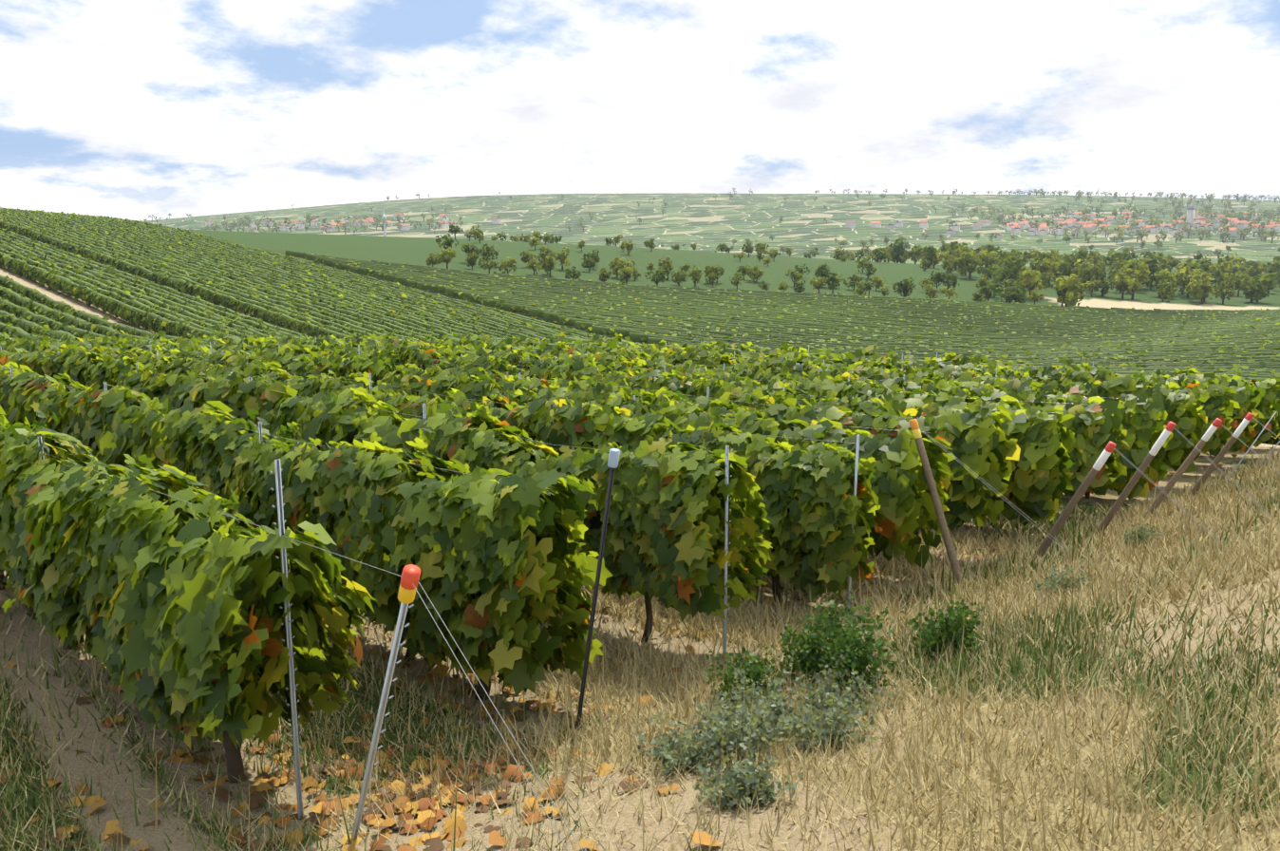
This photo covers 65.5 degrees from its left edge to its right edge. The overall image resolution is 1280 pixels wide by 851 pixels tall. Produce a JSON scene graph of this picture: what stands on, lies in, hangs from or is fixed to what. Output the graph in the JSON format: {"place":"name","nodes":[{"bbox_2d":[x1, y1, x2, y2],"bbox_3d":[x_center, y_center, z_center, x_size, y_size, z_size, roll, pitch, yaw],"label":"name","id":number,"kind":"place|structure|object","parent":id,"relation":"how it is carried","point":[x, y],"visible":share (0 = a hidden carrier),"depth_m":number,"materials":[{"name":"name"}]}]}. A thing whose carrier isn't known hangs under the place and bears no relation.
{"place":"outdoors","nodes":[
{"label":"outdoors","id":0,"kind":"place"},
{"bbox_2d":[0,442,1279,850],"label":"grass","id":1,"kind":"structure","parent":0,"point":[1079,537],"depth_m":6.66,"materials":[{"name":"beige plant"}]},
{"bbox_2d":[0,192,1279,850],"bbox_3d":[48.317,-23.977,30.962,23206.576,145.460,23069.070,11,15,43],"label":"ground","id":2,"kind":"structure","parent":0,"point":[706,223],"depth_m":8.62,"materials":[{"name":"beige soil"}]},
{"bbox_2d":[0,206,605,337],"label":"vineyard rows","id":3,"kind":"object","parent":2,"relation":"on","point":[151,277],"visible":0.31,"depth_m":159.69,"materials":[{"name":"green plant"}]},
{"bbox_2d":[0,263,609,341],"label":"vineyard rows","id":4,"kind":"object","parent":2,"relation":"on","point":[123,313],"visible":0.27,"depth_m":103.83,"materials":[{"name":"green plant"}]},
{"bbox_2d":[381,212,386,236],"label":"mast tower","id":5,"kind":"structure","parent":2,"relation":"on","point":[385,218],"depth_m":1152.75,"materials":[{"name":"white metal"}]},
{"bbox_2d":[0,400,880,751],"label":"vine leaves","id":6,"kind":"object","parent":2,"relation":"on","point":[160,625],"visible":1,"depth_m":7.58,"materials":[{"name":"green plant"}]},
{"bbox_2d":[0,445,1275,850],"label":"fallen leaves","id":7,"kind":"object","parent":2,"relation":"on","point":[420,804],"visible":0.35,"depth_m":6.17,"materials":[{"name":"orange plant"}]},
{"bbox_2d":[0,207,1276,783],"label":"vineyard","id":8,"kind":"object","parent":2,"relation":"on","point":[315,316],"depth_m":130.30,"materials":[{"name":"green plant"}]},
{"bbox_2d":[0,338,1279,568],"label":"vine leaves","id":9,"kind":"object","parent":2,"relation":"on","point":[1022,458],"visible":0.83,"depth_m":15.01,"materials":[{"name":"green plant"}]},
{"bbox_2d":[0,331,1279,445],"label":"vineyard rows","id":10,"kind":"object","parent":2,"relation":"on","point":[719,346],"visible":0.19,"depth_m":30.01,"materials":[{"name":"green plant"}]},
{"bbox_2d":[0,336,1279,839],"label":"trellis posts","id":11,"kind":"object","parent":2,"relation":"on","point":[401,625],"depth_m":9.93,"materials":[{"name":"grey metal"}]},
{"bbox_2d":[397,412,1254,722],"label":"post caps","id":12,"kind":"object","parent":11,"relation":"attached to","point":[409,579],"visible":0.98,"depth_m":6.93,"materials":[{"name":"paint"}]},
{"bbox_2d":[143,187,1279,243],"bbox_3d":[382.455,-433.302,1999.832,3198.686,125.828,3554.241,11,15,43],"label":"tree crowns","id":13,"kind":"object","parent":2,"relation":"on","point":[1225,220],"visible":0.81,"depth_m":1515.54,"materials":[{"name":"green plant"}]},
{"bbox_2d":[205,201,1279,235],"bbox_3d":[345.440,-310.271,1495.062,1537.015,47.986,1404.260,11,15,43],"label":"house roofs","id":14,"kind":"structure","parent":2,"relation":"on","point":[1072,220],"depth_m":1414.52,"materials":[{"name":"tile"}]},
{"bbox_2d":[285,249,1279,382],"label":"distant vineyard field","id":15,"kind":"structure","parent":2,"relation":"on","point":[988,329],"depth_m":185.93,"materials":[{"name":"green plant"}]},
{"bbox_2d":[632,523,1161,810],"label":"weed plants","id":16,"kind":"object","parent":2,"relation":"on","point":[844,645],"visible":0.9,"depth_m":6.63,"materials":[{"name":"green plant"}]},
{"bbox_2d":[0,346,1279,850],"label":"trellis wires","id":17,"kind":"object","parent":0,"point":[720,536],"visible":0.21,"depth_m":10.40,"materials":[{"name":"grey metal"}]},
{"bbox_2d":[0,0,1279,221],"label":"sky","id":18,"kind":"structure","parent":0,"point":[129,109],"materials":[{"name":"white"}]},
{"bbox_2d":[205,208,1279,239],"bbox_3d":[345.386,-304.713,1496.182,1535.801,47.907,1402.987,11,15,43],"label":"village houses","id":19,"kind":"structure","parent":0,"point":[1190,216],"depth_m":1401.19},
{"bbox_2d":[424,224,1279,306],"bbox_3d":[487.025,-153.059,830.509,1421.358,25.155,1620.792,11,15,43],"label":"trees","id":20,"kind":"object","parent":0,"point":[964,257],"visible":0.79,"depth_m":307.19,"materials":[{"name":"green plant"}]}
]}

